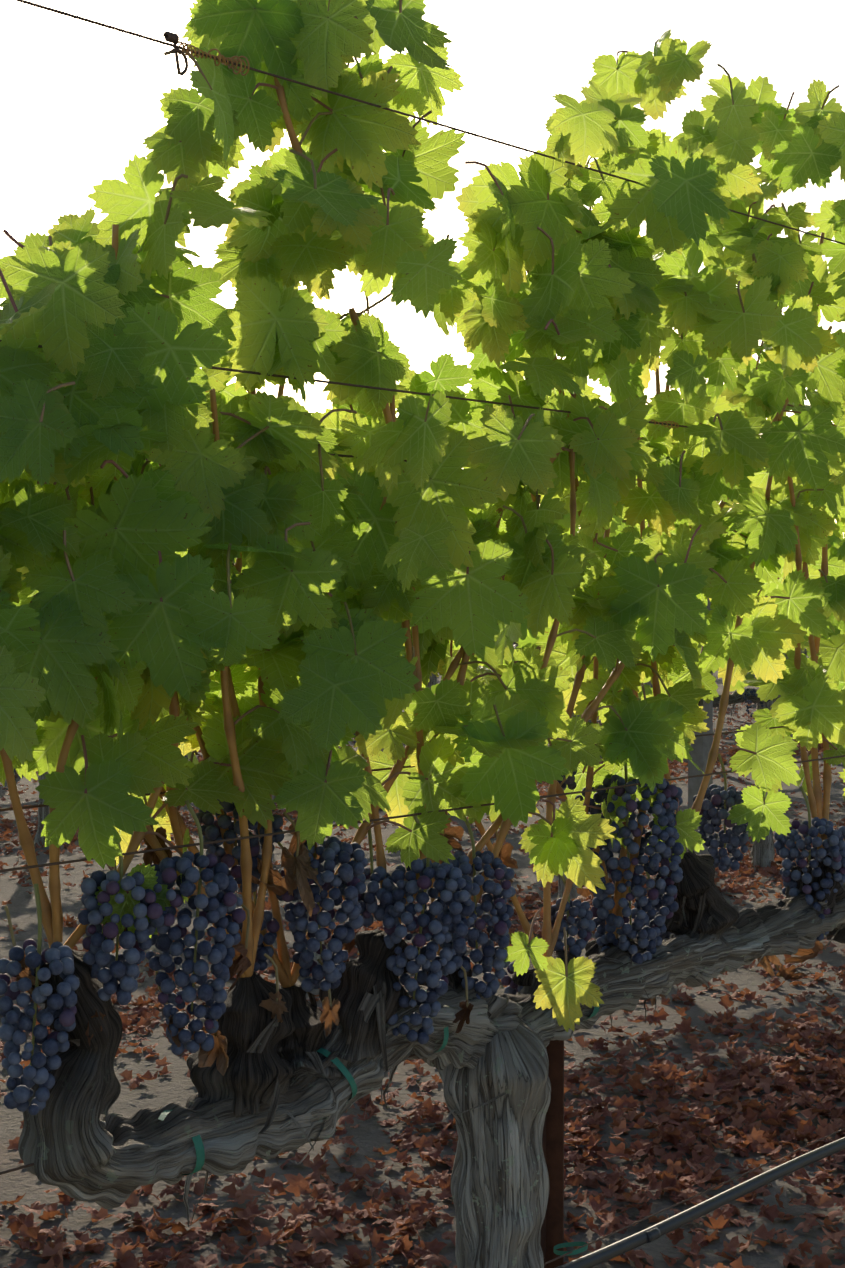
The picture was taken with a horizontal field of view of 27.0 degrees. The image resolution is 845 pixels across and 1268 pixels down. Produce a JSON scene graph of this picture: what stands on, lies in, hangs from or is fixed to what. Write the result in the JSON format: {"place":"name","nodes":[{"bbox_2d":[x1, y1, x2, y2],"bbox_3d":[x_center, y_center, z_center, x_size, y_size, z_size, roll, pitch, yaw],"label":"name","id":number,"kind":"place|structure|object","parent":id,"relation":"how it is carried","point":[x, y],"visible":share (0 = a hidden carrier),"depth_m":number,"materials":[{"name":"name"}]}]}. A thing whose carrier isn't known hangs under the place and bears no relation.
{"place":"outdoors","nodes":[
{"label":"outdoors","id":0,"kind":"place"},
{"bbox_2d":[0,641,844,1267],"bbox_3d":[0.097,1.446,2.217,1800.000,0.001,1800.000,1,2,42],"label":"ground","id":1,"kind":"structure","parent":0,"point":[178,1087],"depth_m":5.10,"materials":[{"name":"soil"}]},
{"bbox_2d":[0,693,844,1267],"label":"leaf litter","id":2,"kind":"object","parent":1,"relation":"on","point":[730,1085],"visible":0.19,"depth_m":4.73,"materials":[{"name":"brown plant"}]},
{"bbox_2d":[15,637,844,964],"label":"vineyard trunks","id":3,"kind":"object","parent":1,"relation":"on","point":[763,853],"visible":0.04,"depth_m":9.51,"materials":[{"name":"brown plant"}]},
{"bbox_2d":[14,648,805,772],"bbox_3d":[2.577,0.296,10.384,7.599,0.317,18.041,1,2,42],"label":"vineyard fruit","id":4,"kind":"object","parent":3,"relation":"attached to","point":[745,697],"visible":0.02,"depth_m":9.26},
{"bbox_2d":[233,494,844,710],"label":"vine leaves","id":5,"kind":"object","parent":3,"relation":"attached to","point":[836,545],"depth_m":9.02,"materials":[{"name":"green plant"}]},
{"bbox_2d":[18,848,844,1267],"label":"grapevine trunk","id":6,"kind":"object","parent":1,"relation":"on","point":[278,1088],"visible":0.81,"depth_m":1.99,"materials":[{"name":"grey plant"}]},
{"bbox_2d":[158,990,599,1255],"bbox_3d":[-0.030,0.616,2.058,0.095,0.398,0.728,1,2,42],"label":"tie tape","id":7,"kind":"object","parent":6,"relation":"attached to","point":[198,1142],"visible":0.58,"depth_m":1.95,"materials":[{"name":"plastic"}]},
{"bbox_2d":[0,0,844,1034],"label":"vine stems","id":8,"kind":"object","parent":6,"relation":"attached to","point":[52,924],"visible":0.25,"depth_m":2.02,"materials":[{"name":"plant"}]},
{"bbox_2d":[16,811,823,1075],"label":"dried leaves","id":9,"kind":"object","parent":8,"relation":"attached to","point":[299,870],"visible":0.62,"depth_m":1.89,"materials":[{"name":"brown plant"}]},
{"bbox_2d":[0,771,844,1114],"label":"grape clusters","id":10,"kind":"object","parent":8,"relation":"attached to","point":[456,889],"visible":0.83,"depth_m":1.94,"materials":[{"name":"food"}]},
{"bbox_2d":[30,750,844,1065],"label":"cluster stems","id":11,"kind":"object","parent":10,"relation":"on","point":[36,886],"visible":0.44,"depth_m":1.93,"materials":[{"name":"plant"}]},
{"bbox_2d":[0,0,844,1031],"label":"vine leaves","id":12,"kind":"object","parent":8,"relation":"attached to","point":[144,378],"visible":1,"depth_m":1.98,"materials":[{"name":"green plant"}]},
{"bbox_2d":[540,1040,563,1267],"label":"steel stake","id":13,"kind":"object","parent":1,"relation":"on","point":[552,1231],"depth_m":2.34,"materials":[{"name":"brown metal"}]},
{"bbox_2d":[381,598,837,853],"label":"vineyard posts","id":14,"kind":"object","parent":1,"relation":"on","point":[701,747],"visible":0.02,"depth_m":9.07,"materials":[{"name":"wood"}]},
{"bbox_2d":[0,0,844,1264],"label":"trellis wires","id":15,"kind":"object","parent":14,"relation":"attached to","point":[351,456],"visible":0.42,"depth_m":1.96,"materials":[{"name":"metal"}]},
{"bbox_2d":[163,31,187,75],"bbox_3d":[-0.233,-0.547,1.662,0.010,0.039,0.026,1,2,42],"label":"clip","id":16,"kind":"object","parent":15,"relation":"attached to","point":[171,37],"visible":1,"depth_m":1.66,"materials":[{"name":"metal"}]},
{"bbox_2d":[176,41,678,428],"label":"dried tendrils","id":17,"kind":"object","parent":15,"relation":"attached to","point":[231,59],"visible":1,"depth_m":1.71,"materials":[{"name":"plant"}]},
{"bbox_2d":[556,1137,844,1267],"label":"drip hose","id":18,"kind":"object","parent":15,"relation":"attached to","point":[635,1240],"visible":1,"depth_m":2.50,"materials":[{"name":"black plastic"}]},
{"bbox_2d":[0,0,844,537],"label":"sky","id":19,"kind":"structure","parent":0,"point":[79,98],"materials":[{"name":"white"}]}
]}

